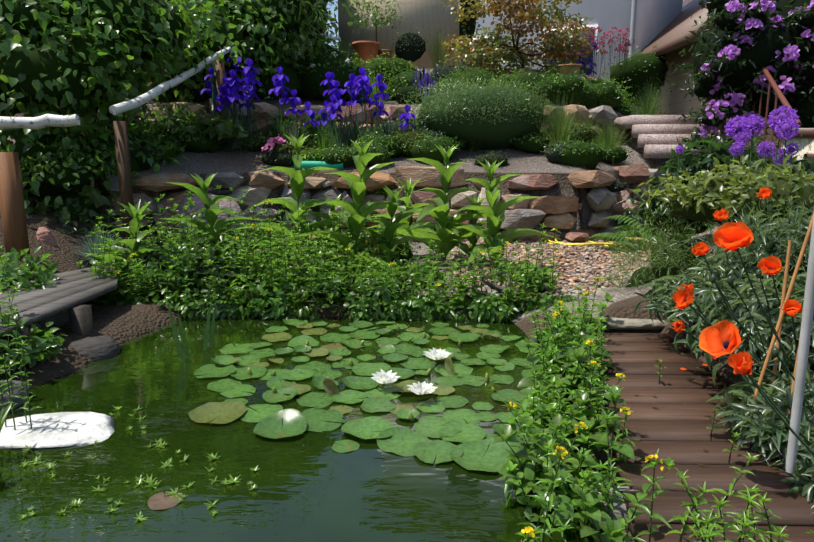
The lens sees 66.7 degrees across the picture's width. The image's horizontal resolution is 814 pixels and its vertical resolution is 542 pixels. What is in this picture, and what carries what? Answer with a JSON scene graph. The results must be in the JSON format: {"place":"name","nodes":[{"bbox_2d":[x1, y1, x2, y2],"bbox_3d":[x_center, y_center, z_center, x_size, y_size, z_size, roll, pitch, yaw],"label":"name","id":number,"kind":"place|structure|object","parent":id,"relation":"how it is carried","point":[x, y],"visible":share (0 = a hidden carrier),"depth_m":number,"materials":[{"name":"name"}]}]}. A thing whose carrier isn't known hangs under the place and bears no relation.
{"place":"outdoors","nodes":[
{"label":"outdoors","id":0,"kind":"place"},
{"bbox_2d":[0,47,230,129],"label":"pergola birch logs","id":1,"kind":"object","parent":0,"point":[43,121],"visible":0.94,"depth_m":6.25,"materials":[{"name":"white wood"}]},
{"bbox_2d":[0,316,615,541],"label":"pond water","id":2,"kind":"structure","parent":0,"point":[313,486],"depth_m":2.59,"materials":[{"name":"green liquid"}]},
{"bbox_2d":[0,412,114,448],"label":"white stone","id":3,"kind":"object","parent":2,"relation":"in","point":[58,429],"visible":0.88,"depth_m":2.91,"materials":[{"name":"stone"}]},
{"bbox_2d":[147,316,560,509],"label":"lily pads","id":4,"kind":"object","parent":2,"relation":"on","point":[473,448],"visible":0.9,"depth_m":3.38,"materials":[{"name":"green plant"}]},
{"bbox_2d":[0,68,788,541],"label":"ground","id":5,"kind":"structure","parent":0,"point":[122,324],"depth_m":6.90,"materials":[{"name":"brown soil"}]},
{"bbox_2d":[0,264,118,347],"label":"wooden bench","id":6,"kind":"object","parent":5,"relation":"on","point":[72,291],"visible":0.54,"depth_m":4.22,"materials":[{"name":"grey wood"}]},
{"bbox_2d":[0,59,226,260],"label":"pergola posts","id":7,"kind":"object","parent":5,"relation":"on","point":[13,219],"visible":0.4,"depth_m":5.37,"materials":[{"name":"brown wood"}]},
{"bbox_2d":[166,189,231,194],"bbox_3d":[-2.814,-0.996,7.741,1.241,0.050,0.500,0,11,2],"label":"stone","id":8,"kind":"object","parent":5,"relation":"on","point":[220,192],"visible":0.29,"depth_m":7.50,"materials":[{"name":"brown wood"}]},
{"bbox_2d":[0,67,685,530],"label":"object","id":9,"kind":"object","parent":5,"relation":"on","point":[550,211],"visible":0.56,"depth_m":7.83,"materials":[{"name":"brown stone"}]},
{"bbox_2d":[352,41,582,74],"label":"terracotta pots","id":10,"kind":"object","parent":9,"relation":"on","point":[363,49],"visible":0.44,"depth_m":12.69,"materials":[{"name":"brown ceramic"}]},
{"bbox_2d":[338,0,459,68],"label":"wall","id":11,"kind":"structure","parent":5,"relation":"on","point":[426,14],"depth_m":13.72,"materials":[{"name":"grey paint"}]},
{"bbox_2d":[0,0,813,497],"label":"shrubs","id":12,"kind":"object","parent":5,"relation":"on","point":[486,132],"visible":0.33,"depth_m":8.20,"materials":[{"name":"green plant"}]},
{"bbox_2d":[0,0,813,541],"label":"plants","id":13,"kind":"object","parent":5,"relation":"on","point":[760,426],"depth_m":5.25,"materials":[{"name":"green plant"}]},
{"bbox_2d":[294,161,647,251],"bbox_3d":[0.302,-0.913,8.064,5.488,1.027,1.086,3,11,13],"label":"garden hose","id":14,"kind":"object","parent":5,"relation":"on","point":[308,164],"visible":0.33,"depth_m":8.14,"materials":[{"name":"rubber"},{"name":"plastic"}]},
{"bbox_2d":[448,272,549,303],"bbox_3d":[-0.577,-0.023,5.962,4.052,0.285,0.504,7,13,33],"label":"driftwood","id":15,"kind":"object","parent":5,"relation":"on","point":[499,288],"visible":0.17,"depth_m":5.03,"materials":[{"name":"brown wood"}]},
{"bbox_2d":[459,0,636,114],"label":"white house roof windows","id":16,"kind":"structure","parent":5,"relation":"on","point":[632,24],"depth_m":16.54,"materials":[{"name":"white"}]},
{"bbox_2d":[613,115,719,157],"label":"garden steps","id":17,"kind":"structure","parent":5,"relation":"on","point":[657,136],"depth_m":9.73,"materials":[{"name":"stone"}]},
{"bbox_2d":[650,27,745,114],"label":"brick house walls","id":18,"kind":"structure","parent":5,"relation":"on","point":[677,102],"depth_m":14.65,"materials":[{"name":"brown brick"}]},
{"bbox_2d":[637,0,713,56],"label":"roof","id":19,"kind":"structure","parent":18,"relation":"on","point":[670,36],"depth_m":14.60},
{"bbox_2d":[596,333,813,541],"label":"deck planks","id":20,"kind":"object","parent":5,"relation":"on","point":[676,430],"visible":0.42,"depth_m":2.56,"materials":[{"name":"brown wood"}]},
{"bbox_2d":[750,213,813,472],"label":"garden stakes","id":21,"kind":"object","parent":20,"relation":"on","point":[798,383],"visible":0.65,"depth_m":2.20,"materials":[{"name":"grey metal"}]},
{"bbox_2d":[715,67,801,149],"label":"stakes","id":22,"kind":"object","parent":5,"relation":"on","point":[778,92],"visible":0.17,"depth_m":7.55,"materials":[{"name":"paint"}]},
{"bbox_2d":[781,138,813,159],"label":"patio retaining wall","id":23,"kind":"structure","parent":5,"relation":"on","point":[802,151],"depth_m":5.89,"materials":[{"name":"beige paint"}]},
{"bbox_2d":[775,128,813,158],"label":"log","id":24,"kind":"object","parent":23,"relation":"on","point":[807,132],"visible":0.61,"depth_m":5.82,"materials":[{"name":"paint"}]},
{"bbox_2d":[325,0,683,47],"label":"sky","id":25,"kind":"structure","parent":0,"point":[332,8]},
{"bbox_2d":[474,0,682,114],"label":"white house walls","id":26,"kind":"structure","parent":0,"point":[654,18],"depth_m":16.47,"materials":[{"name":"white paint"}]}
]}

